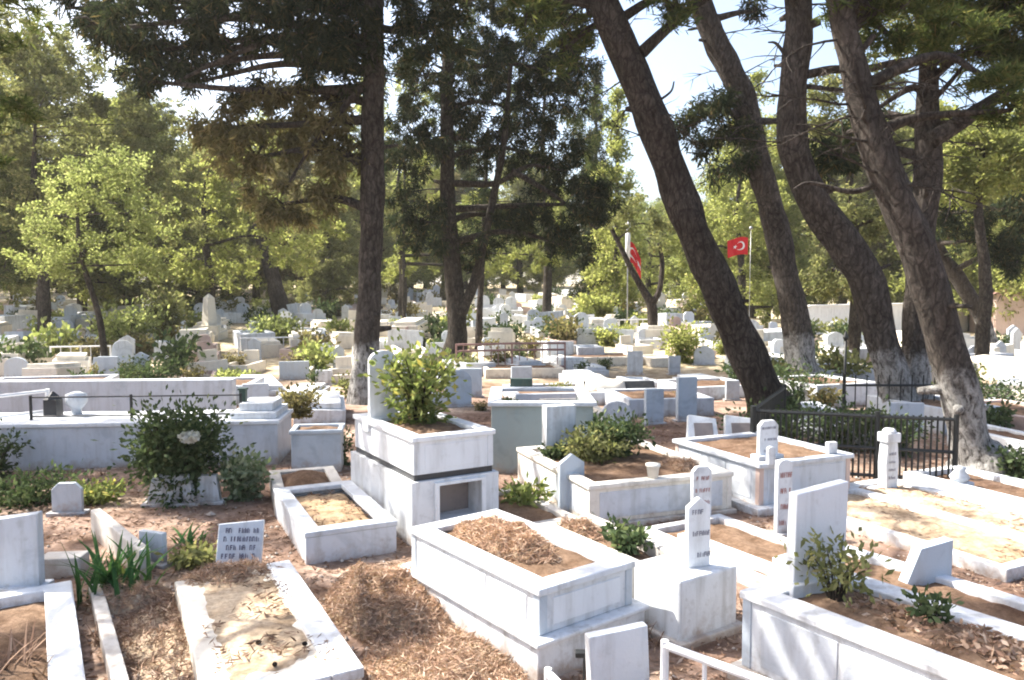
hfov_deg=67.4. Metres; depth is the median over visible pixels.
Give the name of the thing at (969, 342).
gravestone
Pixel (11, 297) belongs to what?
broad tree
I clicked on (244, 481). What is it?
pale bush
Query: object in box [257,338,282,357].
gravestone
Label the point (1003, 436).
kerbed grave
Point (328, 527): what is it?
kerbed grave
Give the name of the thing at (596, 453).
planter bush
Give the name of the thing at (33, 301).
grave plant
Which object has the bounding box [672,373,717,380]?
box grave
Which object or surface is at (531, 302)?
gravestone
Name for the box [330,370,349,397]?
grave plant
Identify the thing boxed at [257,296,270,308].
grave plant
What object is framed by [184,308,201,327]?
grave plant
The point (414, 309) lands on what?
grave plant
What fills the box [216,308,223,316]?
gravestone
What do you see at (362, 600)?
needle heap
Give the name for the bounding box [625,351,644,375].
headstone
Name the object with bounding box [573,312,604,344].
gravestone
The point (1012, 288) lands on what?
broad tree
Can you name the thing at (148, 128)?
broad tree
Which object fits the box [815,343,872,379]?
grave plant
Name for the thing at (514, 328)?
shrub
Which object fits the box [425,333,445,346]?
grave plant
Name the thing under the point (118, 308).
gravestone
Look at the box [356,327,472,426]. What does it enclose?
yellowing bush
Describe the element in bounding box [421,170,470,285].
broad tree
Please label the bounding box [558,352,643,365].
kerbed grave
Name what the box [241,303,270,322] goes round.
grave plant
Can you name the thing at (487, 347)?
gravestone
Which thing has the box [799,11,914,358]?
broad tree
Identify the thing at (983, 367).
grave plant
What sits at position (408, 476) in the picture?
marble tomb
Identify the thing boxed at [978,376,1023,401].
shrub
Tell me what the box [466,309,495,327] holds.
gravestone
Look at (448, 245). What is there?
cedar tree
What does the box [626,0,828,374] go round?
pine tree
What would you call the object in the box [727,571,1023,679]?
marble tomb
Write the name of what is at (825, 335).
gravestone
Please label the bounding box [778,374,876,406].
kerbed grave
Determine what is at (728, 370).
grave plant
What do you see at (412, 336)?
gravestone
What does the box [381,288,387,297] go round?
gravestone
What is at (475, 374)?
headstone
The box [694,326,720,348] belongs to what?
gravestone
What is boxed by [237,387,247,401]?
dark post
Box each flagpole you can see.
[625,222,629,326]
[749,226,752,315]
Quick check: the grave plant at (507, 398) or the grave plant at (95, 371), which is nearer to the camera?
the grave plant at (507, 398)
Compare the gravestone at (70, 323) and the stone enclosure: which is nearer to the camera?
the stone enclosure
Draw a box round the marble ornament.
[944,466,973,485]
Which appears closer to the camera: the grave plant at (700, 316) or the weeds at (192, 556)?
the weeds at (192, 556)
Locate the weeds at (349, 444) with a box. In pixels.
[343,425,355,465]
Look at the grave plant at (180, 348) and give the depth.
24.24 m
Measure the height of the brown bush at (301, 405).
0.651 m
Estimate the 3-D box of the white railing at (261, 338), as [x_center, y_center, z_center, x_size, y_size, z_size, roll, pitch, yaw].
[-9.002,0.293,28.428,2.192,0.841,0.059,-1,4,-9]
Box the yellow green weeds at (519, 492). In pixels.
[499,471,555,508]
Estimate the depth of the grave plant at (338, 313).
44.79 m
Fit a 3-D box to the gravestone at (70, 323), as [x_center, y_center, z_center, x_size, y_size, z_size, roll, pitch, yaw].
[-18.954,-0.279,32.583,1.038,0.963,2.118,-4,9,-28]
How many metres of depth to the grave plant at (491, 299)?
49.37 m
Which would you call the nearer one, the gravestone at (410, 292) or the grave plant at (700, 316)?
the grave plant at (700, 316)
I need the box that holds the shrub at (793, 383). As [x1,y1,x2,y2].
[775,354,847,400]
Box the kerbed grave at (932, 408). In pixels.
[867,395,1000,435]
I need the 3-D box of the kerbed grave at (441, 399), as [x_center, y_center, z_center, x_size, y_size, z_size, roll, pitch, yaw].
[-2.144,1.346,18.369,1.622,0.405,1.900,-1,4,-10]
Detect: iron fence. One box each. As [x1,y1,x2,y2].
[750,384,786,431]
[751,406,959,478]
[842,373,936,411]
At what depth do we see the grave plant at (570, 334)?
30.62 m
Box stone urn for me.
[65,391,87,414]
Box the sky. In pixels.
[0,0,1021,291]
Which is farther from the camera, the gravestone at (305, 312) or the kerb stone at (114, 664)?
the gravestone at (305, 312)
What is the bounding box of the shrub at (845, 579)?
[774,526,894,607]
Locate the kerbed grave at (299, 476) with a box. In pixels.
[269,466,348,516]
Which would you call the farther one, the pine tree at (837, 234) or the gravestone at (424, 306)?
the gravestone at (424, 306)
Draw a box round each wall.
[0,378,236,412]
[808,302,967,333]
[969,278,1023,334]
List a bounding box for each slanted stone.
[686,415,717,437]
[723,415,749,433]
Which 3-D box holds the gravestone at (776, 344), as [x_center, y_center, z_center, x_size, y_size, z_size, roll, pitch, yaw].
[9.876,0.558,26.302,1.076,0.987,2.197,0,5,-27]
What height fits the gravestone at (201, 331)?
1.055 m
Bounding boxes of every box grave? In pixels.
[241,374,285,396]
[276,383,330,403]
[293,390,345,425]
[394,351,424,357]
[442,359,495,375]
[492,355,545,365]
[539,398,601,422]
[540,356,587,369]
[559,369,593,382]
[573,363,608,377]
[574,345,603,354]
[616,376,656,387]
[643,354,667,366]
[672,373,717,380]
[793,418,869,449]
[800,402,835,418]
[983,384,1023,400]
[997,378,1023,385]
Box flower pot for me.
[646,462,660,478]
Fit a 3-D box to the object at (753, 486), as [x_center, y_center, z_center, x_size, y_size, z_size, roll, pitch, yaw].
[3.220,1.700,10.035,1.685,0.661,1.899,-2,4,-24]
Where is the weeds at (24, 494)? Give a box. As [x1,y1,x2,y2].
[0,458,109,513]
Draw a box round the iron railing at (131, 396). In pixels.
[29,393,241,419]
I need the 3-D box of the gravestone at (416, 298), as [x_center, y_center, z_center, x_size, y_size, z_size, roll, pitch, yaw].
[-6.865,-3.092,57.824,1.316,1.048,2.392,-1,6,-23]
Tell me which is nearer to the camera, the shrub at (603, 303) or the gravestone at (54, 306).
the shrub at (603, 303)
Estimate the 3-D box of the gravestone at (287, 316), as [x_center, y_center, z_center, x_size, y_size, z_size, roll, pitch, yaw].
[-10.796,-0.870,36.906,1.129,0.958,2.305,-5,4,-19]
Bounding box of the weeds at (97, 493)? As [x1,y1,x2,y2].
[43,475,142,506]
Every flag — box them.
[630,242,640,278]
[727,237,747,257]
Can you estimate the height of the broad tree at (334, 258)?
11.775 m
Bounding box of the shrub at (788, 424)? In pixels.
[715,398,841,441]
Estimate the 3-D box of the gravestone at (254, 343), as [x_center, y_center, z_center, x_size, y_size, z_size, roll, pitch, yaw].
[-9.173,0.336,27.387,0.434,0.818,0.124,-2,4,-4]
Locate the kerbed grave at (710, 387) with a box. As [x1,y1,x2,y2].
[657,377,744,398]
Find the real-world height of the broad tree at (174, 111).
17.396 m
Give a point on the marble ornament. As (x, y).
(958, 475)
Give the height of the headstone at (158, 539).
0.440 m
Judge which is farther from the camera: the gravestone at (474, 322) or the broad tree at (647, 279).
the broad tree at (647, 279)
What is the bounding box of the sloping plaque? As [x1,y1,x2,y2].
[624,381,654,388]
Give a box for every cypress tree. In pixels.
[565,69,620,302]
[571,83,657,310]
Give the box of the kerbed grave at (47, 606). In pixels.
[0,581,85,679]
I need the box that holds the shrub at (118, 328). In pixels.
[82,294,176,355]
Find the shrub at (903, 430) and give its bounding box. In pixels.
[832,400,941,457]
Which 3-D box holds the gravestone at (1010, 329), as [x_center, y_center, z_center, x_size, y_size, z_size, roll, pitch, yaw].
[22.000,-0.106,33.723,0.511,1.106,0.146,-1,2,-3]
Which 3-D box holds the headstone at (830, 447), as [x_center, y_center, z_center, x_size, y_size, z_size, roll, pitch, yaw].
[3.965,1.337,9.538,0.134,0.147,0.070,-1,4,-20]
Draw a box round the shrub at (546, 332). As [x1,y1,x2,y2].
[529,312,593,344]
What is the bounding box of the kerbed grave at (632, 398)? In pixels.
[605,388,713,416]
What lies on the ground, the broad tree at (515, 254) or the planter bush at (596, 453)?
the broad tree at (515, 254)
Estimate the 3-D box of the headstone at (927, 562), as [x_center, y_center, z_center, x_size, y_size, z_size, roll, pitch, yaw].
[3.513,2.011,6.576,0.654,0.591,0.200,-1,4,-17]
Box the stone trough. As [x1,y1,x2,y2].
[289,423,344,471]
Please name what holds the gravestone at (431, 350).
on the ground
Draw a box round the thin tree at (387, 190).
[383,172,424,318]
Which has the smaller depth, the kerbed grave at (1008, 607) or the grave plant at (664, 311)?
the kerbed grave at (1008, 607)
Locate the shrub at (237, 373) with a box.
[210,365,260,376]
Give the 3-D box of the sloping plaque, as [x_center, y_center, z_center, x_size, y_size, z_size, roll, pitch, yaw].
[3.093,1.226,18.848,0.995,0.437,0.456,0,4,-6]
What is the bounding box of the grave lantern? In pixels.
[43,391,63,415]
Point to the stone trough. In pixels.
(317, 445)
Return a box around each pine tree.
[0,0,72,170]
[45,0,523,404]
[201,113,318,318]
[496,0,800,415]
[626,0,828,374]
[703,0,952,402]
[735,0,1023,474]
[809,0,1023,398]
[906,174,1023,342]
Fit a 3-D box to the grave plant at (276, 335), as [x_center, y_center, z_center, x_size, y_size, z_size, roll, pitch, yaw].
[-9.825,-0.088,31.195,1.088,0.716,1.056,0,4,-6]
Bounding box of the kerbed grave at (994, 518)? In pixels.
[849,479,1023,543]
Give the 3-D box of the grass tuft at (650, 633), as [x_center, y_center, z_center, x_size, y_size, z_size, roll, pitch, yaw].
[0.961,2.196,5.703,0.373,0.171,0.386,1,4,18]
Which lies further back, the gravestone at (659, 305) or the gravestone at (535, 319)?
the gravestone at (659, 305)
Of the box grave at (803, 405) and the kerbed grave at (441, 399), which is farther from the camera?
the kerbed grave at (441, 399)
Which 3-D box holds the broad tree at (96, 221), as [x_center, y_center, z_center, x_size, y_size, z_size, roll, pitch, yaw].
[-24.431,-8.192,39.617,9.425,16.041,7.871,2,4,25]
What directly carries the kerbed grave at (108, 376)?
on the ground
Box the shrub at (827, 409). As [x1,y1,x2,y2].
[777,393,911,453]
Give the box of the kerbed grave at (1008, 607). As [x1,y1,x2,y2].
[772,545,1023,625]
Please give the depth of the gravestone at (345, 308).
41.68 m
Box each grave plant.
[0,330,53,363]
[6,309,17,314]
[23,316,84,358]
[23,320,36,330]
[26,315,57,325]
[28,298,63,307]
[51,309,63,316]
[67,367,103,374]
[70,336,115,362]
[80,332,112,355]
[83,320,97,333]
[85,362,105,374]
[102,300,121,311]
[119,358,139,378]
[124,328,154,354]
[134,326,209,373]
[155,321,184,340]
[180,361,207,377]
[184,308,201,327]
[188,301,227,314]
[220,350,246,364]
[231,291,254,304]
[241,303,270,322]
[248,312,278,321]
[250,296,265,305]
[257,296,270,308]
[257,330,283,338]
[280,349,312,360]
[291,334,341,369]
[294,323,341,349]
[305,366,327,382]
[311,297,343,319]
[321,296,341,312]
[322,315,354,331]
[324,316,347,332]
[328,299,347,315]
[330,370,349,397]
[384,283,412,303]
[388,302,425,316]
[414,290,439,301]
[420,315,447,340]
[424,310,441,330]
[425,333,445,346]
[439,286,445,299]
[439,305,475,325]
[448,352,479,367]
[454,352,475,362]
[470,399,487,410]
[473,291,494,304]
[478,337,503,355]
[486,345,516,362]
[489,308,516,323]
[502,395,518,400]
[506,345,530,356]
[519,333,549,356]
[529,312,552,321]
[530,292,542,299]
[531,303,557,311]
[539,313,583,344]
[543,379,573,386]
[552,284,565,294]
[568,302,597,316]
[573,359,589,369]
[586,323,623,346]
[597,356,614,369]
[608,320,637,332]
[619,300,638,311]
[626,312,647,326]
[657,304,680,312]
[677,306,707,320]
[693,303,711,320]
[704,338,724,354]
[708,330,720,341]
[713,361,737,379]
[763,386,803,414]
[770,355,803,374]
[774,358,801,375]
[793,385,804,401]
[807,386,846,407]
[810,317,823,338]
[811,319,817,338]
[815,316,848,340]
[815,339,828,355]
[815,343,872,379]
[815,351,853,359]
[819,321,862,346]
[852,362,872,372]
[972,362,986,380]
[986,396,1020,428]
[996,330,1022,343]
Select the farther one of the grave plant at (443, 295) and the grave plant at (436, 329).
the grave plant at (443, 295)
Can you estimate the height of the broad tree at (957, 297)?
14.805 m
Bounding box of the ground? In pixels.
[0,284,1023,679]
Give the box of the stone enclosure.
[488,387,596,473]
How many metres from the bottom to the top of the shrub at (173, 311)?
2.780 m
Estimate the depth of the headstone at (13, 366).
22.81 m
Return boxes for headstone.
[0,511,53,591]
[4,357,28,376]
[45,482,90,516]
[98,356,119,378]
[139,529,175,568]
[140,473,200,506]
[196,473,226,504]
[216,520,264,563]
[242,383,268,398]
[277,361,310,380]
[315,370,334,385]
[363,350,399,431]
[445,370,473,407]
[460,368,483,397]
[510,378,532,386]
[511,366,531,377]
[537,403,576,456]
[558,453,583,511]
[585,621,649,679]
[601,401,631,426]
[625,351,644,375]
[640,388,666,425]
[666,356,681,374]
[672,376,696,421]
[685,497,710,567]
[690,465,711,514]
[692,346,715,364]
[722,380,741,400]
[751,420,783,461]
[766,446,775,464]
[769,459,792,537]
[774,479,854,598]
[825,441,836,453]
[887,402,926,436]
[899,537,952,585]
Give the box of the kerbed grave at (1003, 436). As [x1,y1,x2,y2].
[947,424,1023,452]
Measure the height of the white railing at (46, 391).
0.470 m
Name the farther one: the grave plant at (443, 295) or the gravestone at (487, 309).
the grave plant at (443, 295)
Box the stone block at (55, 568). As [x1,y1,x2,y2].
[44,550,89,578]
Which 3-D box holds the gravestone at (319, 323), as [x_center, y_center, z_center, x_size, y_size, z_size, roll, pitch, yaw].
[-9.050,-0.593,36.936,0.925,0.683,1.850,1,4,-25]
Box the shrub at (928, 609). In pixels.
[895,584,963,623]
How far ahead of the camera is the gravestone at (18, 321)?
36.45 m
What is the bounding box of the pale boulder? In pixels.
[576,373,625,390]
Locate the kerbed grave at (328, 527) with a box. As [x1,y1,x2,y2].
[273,480,396,564]
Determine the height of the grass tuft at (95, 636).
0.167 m
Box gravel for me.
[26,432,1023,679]
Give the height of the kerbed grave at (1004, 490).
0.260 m
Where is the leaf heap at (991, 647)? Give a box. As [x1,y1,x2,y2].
[844,593,1023,674]
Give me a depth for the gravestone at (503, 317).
37.64 m
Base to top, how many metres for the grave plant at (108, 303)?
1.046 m
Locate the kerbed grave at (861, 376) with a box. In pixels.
[817,363,874,380]
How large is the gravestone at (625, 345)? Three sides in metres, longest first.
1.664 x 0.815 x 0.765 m
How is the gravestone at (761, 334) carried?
on the ground
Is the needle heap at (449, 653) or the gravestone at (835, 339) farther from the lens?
the gravestone at (835, 339)
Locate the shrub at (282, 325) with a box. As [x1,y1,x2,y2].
[242,311,314,343]
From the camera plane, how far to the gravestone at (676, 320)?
35.85 m
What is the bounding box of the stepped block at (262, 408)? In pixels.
[230,397,287,419]
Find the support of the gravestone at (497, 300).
on the ground
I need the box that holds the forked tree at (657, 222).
[601,186,675,325]
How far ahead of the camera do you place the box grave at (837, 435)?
13.15 m
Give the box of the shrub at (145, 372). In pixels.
[97,354,214,378]
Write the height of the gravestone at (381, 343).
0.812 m
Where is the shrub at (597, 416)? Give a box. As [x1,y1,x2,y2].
[593,401,609,427]
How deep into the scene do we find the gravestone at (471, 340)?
29.94 m
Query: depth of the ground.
8.97 m
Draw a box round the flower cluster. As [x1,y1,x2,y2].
[177,430,200,443]
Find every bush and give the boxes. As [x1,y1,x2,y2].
[93,384,255,510]
[213,444,278,504]
[276,382,329,419]
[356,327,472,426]
[537,441,574,459]
[547,420,633,463]
[578,406,655,457]
[592,512,653,556]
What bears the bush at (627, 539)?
on the concrete tomb at (694, 607)
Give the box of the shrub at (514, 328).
[474,320,530,341]
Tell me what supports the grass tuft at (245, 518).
on the ground
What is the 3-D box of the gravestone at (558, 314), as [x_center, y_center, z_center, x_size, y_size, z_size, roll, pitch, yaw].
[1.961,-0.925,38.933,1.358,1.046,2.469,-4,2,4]
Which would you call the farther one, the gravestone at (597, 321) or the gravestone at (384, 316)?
the gravestone at (384, 316)
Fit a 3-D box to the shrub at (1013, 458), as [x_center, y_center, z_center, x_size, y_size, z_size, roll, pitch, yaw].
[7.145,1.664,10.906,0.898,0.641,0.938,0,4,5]
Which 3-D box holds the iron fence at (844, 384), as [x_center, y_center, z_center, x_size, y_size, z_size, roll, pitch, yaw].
[7.533,1.202,14.904,2.260,1.110,0.070,0,4,0]
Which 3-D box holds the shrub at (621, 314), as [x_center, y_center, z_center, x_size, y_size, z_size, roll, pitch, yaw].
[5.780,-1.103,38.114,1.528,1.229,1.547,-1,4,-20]
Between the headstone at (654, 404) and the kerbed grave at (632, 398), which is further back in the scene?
the kerbed grave at (632, 398)
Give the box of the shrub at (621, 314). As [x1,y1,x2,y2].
[614,306,644,326]
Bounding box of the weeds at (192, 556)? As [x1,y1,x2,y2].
[151,539,217,570]
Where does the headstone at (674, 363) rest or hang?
on the ground
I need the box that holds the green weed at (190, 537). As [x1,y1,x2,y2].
[169,522,212,545]
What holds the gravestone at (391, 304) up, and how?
on the ground
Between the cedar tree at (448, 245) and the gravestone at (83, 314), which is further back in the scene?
the gravestone at (83, 314)
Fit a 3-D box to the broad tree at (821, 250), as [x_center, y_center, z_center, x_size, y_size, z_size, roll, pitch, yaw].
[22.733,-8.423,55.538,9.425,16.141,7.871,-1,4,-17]
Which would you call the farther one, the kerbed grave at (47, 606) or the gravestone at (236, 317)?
the gravestone at (236, 317)
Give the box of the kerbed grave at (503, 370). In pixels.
[483,362,563,378]
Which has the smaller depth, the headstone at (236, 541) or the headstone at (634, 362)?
the headstone at (236, 541)
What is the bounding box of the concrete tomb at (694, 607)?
[539,514,741,649]
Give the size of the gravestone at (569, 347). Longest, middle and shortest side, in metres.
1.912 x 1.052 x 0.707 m
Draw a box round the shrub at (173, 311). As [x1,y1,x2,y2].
[139,279,196,339]
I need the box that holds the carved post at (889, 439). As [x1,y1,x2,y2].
[861,428,907,493]
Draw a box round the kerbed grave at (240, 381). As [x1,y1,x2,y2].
[205,377,264,404]
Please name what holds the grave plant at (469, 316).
on the ground
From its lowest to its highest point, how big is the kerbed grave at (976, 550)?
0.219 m
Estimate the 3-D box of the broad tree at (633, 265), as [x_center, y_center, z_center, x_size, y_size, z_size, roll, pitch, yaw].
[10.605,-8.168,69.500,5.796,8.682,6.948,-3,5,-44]
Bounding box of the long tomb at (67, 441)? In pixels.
[0,409,292,470]
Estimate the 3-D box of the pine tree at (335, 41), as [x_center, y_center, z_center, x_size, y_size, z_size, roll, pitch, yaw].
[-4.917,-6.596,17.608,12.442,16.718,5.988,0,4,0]
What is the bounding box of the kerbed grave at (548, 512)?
[499,488,577,523]
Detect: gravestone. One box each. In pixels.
[0,304,7,314]
[0,315,32,330]
[0,321,11,334]
[0,335,19,343]
[0,351,53,376]
[1,333,56,351]
[4,305,34,314]
[4,322,36,339]
[11,307,21,312]
[15,309,36,317]
[19,296,35,305]
[22,362,85,376]
[51,302,59,310]
[51,307,81,326]
[51,321,62,345]
[52,352,90,372]
[56,295,64,307]
[56,304,81,313]
[60,320,79,340]
[63,298,76,309]
[65,303,89,307]
[70,311,94,317]
[75,311,108,326]
[84,334,106,341]
[92,340,132,374]
[108,305,144,317]
[119,335,134,355]
[132,352,149,375]
[149,320,185,341]
[153,340,187,359]
[175,303,202,326]
[176,327,211,343]
[181,361,216,377]
[188,341,219,361]
[188,349,227,377]
[189,334,217,350]
[192,317,230,328]
[212,328,227,341]
[216,297,244,312]
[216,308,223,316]
[216,314,226,329]
[223,303,249,322]
[227,301,238,312]
[228,350,265,374]
[233,329,274,350]
[248,338,261,359]
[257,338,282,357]
[278,308,287,320]
[279,346,301,359]
[280,311,301,329]
[287,303,301,318]
[288,329,322,348]
[295,303,325,323]
[298,355,314,376]
[301,328,325,336]
[309,309,331,324]
[310,320,330,331]
[321,343,332,366]
[326,331,353,348]
[328,356,351,384]
[333,345,343,367]
[342,304,348,318]
[344,310,355,331]
[349,304,356,309]
[379,338,386,348]
[380,320,389,336]
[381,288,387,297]
[381,298,386,304]
[381,310,391,318]
[386,299,396,309]
[387,329,422,350]
[388,305,412,321]
[391,317,427,333]
[391,345,427,358]
[407,288,412,299]
[407,296,416,304]
[412,302,432,314]
[412,311,427,318]
[413,291,421,301]
[422,289,428,301]
[425,290,441,305]
[426,291,433,307]
[426,331,446,355]
[432,312,444,322]
[433,284,439,295]
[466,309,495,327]
[467,326,483,337]
[467,331,474,347]
[472,319,485,335]
[476,296,494,316]
[478,337,504,355]
[488,328,514,348]
[490,297,503,307]
[490,304,501,317]
[495,289,510,299]
[495,304,526,323]
[500,312,507,325]
[505,297,522,314]
[515,293,533,301]
[516,303,530,312]
[522,309,544,332]
[528,296,536,304]
[528,341,573,357]
[530,317,542,335]
[532,299,553,310]
[535,329,547,340]
[540,311,563,319]
[544,333,575,344]
[552,295,575,307]
[555,307,568,321]
[558,304,575,317]
[561,289,588,294]
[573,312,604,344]
[589,317,605,328]
[603,318,633,342]
[604,314,617,318]
[612,303,640,313]
[616,335,652,354]
[630,316,638,332]
[634,328,661,348]
[638,323,671,343]
[657,301,680,310]
[657,304,680,312]
[658,313,681,324]
[659,293,664,300]
[666,299,690,306]
[666,340,715,358]
[669,316,690,333]
[681,312,711,324]
[691,324,717,335]
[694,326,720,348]
[725,356,777,369]
[751,319,782,340]
[756,329,783,352]
[763,329,781,331]
[767,322,780,328]
[769,339,823,361]
[820,332,867,359]
[823,321,863,341]
[860,333,866,347]
[898,332,974,347]
[932,363,977,383]
[968,346,973,352]
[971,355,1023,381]
[990,343,1014,356]
[990,352,1012,356]
[994,341,1005,352]
[997,337,1023,357]
[1006,325,1019,341]
[1010,328,1021,349]
[1020,333,1023,347]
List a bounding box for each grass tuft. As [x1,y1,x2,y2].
[0,619,70,677]
[79,617,127,646]
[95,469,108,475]
[156,596,177,606]
[196,534,215,547]
[229,516,260,522]
[646,621,665,648]
[736,590,742,618]
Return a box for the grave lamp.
[575,649,585,679]
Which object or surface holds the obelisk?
on the ground
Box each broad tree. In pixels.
[0,3,210,331]
[0,16,141,309]
[0,60,74,291]
[3,188,142,310]
[4,186,66,298]
[49,115,149,298]
[58,91,192,307]
[67,91,112,120]
[111,91,189,296]
[121,110,350,305]
[122,145,256,310]
[138,153,239,300]
[170,136,204,277]
[197,146,261,300]
[227,180,304,300]
[255,146,339,296]
[265,174,359,305]
[290,163,384,298]
[326,77,581,315]
[331,164,427,294]
[350,125,401,241]
[382,170,444,291]
[391,142,456,288]
[417,2,623,311]
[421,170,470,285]
[454,141,491,288]
[456,198,515,293]
[485,145,542,292]
[485,195,531,288]
[517,188,580,291]
[524,171,574,278]
[562,172,599,271]
[600,218,659,283]
[619,196,686,292]
[633,196,686,291]
[644,211,698,298]
[654,173,765,297]
[658,68,795,327]
[682,108,817,318]
[756,168,842,314]
[772,110,888,304]
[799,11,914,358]
[802,176,892,304]
[828,154,910,300]
[838,105,952,302]
[882,125,1007,330]
[939,98,1023,355]
[956,98,1023,321]
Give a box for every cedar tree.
[383,0,629,368]
[456,164,504,349]
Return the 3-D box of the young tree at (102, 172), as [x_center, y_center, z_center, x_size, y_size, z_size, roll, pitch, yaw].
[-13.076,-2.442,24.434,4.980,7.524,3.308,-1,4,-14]
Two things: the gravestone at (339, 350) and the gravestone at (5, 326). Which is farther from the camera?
the gravestone at (5, 326)
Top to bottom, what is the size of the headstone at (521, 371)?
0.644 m
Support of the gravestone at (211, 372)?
on the ground
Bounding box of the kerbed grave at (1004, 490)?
[903,465,1023,509]
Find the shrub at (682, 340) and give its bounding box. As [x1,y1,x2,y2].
[652,311,709,363]
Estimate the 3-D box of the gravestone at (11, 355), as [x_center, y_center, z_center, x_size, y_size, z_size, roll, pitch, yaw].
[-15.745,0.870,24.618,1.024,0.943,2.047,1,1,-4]
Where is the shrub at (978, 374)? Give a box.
[935,373,989,392]
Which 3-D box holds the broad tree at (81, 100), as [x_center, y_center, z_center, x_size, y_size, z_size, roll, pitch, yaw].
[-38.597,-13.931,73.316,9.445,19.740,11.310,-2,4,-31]
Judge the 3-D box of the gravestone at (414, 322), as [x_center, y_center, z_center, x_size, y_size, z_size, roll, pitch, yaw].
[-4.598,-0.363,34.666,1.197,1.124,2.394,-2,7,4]
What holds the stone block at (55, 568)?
on the ground
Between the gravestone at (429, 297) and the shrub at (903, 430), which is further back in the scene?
the gravestone at (429, 297)
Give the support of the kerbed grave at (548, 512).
on the ground
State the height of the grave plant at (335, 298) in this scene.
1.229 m
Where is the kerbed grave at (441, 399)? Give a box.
[398,384,444,407]
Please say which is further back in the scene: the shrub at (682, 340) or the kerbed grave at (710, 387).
the shrub at (682, 340)
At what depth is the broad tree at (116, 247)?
42.41 m
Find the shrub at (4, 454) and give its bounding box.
[0,418,34,477]
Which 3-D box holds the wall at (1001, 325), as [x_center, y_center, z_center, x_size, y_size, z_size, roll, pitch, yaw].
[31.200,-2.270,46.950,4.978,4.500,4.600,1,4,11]
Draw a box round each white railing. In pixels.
[0,389,49,417]
[49,345,110,364]
[238,336,298,355]
[544,667,559,679]
[616,319,647,333]
[660,639,771,679]
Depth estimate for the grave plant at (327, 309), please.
42.57 m
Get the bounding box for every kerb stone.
[89,584,128,679]
[91,508,150,579]
[677,532,785,578]
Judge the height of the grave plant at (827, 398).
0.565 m
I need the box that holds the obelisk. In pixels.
[198,294,220,340]
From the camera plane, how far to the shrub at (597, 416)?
12.45 m
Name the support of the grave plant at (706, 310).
on the ground
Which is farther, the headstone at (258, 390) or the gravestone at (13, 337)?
the gravestone at (13, 337)
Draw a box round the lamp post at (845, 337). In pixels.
[843,331,848,372]
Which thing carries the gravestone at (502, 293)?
on the ground
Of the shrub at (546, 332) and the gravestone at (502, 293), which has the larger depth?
the gravestone at (502, 293)
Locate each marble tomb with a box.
[351,411,498,546]
[398,509,648,679]
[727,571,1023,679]
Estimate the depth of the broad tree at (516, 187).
66.70 m
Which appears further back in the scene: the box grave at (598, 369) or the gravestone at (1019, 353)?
the gravestone at (1019, 353)
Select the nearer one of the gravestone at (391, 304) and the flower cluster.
the flower cluster
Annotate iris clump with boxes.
[60,530,184,609]
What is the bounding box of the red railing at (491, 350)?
[455,342,565,369]
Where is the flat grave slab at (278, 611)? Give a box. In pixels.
[175,560,363,679]
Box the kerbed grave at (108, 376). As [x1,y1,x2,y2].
[0,374,118,379]
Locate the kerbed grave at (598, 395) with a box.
[503,383,604,404]
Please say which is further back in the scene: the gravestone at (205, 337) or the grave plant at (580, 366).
the gravestone at (205, 337)
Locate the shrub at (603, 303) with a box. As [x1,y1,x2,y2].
[566,291,621,317]
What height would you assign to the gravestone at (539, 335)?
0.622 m
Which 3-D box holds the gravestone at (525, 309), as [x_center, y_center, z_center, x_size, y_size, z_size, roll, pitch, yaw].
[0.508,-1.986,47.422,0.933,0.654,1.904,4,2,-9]
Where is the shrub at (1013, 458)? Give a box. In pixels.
[987,440,1023,478]
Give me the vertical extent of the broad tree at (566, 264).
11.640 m
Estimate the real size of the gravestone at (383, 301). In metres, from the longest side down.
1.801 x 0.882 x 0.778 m
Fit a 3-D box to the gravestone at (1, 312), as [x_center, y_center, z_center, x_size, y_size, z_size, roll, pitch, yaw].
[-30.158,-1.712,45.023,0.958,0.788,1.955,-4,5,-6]
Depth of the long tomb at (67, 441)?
11.35 m
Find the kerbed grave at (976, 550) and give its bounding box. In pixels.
[846,492,1023,582]
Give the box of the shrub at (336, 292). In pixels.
[291,268,355,294]
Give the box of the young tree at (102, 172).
[0,142,182,355]
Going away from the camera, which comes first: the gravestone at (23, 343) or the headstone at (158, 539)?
the headstone at (158, 539)
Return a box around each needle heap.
[75,575,173,615]
[115,590,193,679]
[173,553,270,587]
[322,560,453,644]
[360,619,528,679]
[449,512,562,565]
[553,514,607,542]
[660,456,699,471]
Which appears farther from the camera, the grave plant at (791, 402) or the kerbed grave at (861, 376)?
the kerbed grave at (861, 376)
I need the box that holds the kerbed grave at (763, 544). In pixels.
[644,514,786,586]
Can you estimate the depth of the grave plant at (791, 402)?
15.30 m
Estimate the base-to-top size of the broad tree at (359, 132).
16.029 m
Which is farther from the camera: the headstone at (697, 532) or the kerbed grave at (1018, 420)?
the kerbed grave at (1018, 420)
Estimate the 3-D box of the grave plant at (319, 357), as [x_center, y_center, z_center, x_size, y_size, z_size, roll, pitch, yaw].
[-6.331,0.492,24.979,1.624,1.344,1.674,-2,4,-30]
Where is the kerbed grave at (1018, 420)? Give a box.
[984,399,1023,430]
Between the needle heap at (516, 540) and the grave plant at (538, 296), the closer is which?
the needle heap at (516, 540)
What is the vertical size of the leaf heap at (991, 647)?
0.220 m
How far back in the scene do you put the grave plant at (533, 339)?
28.28 m

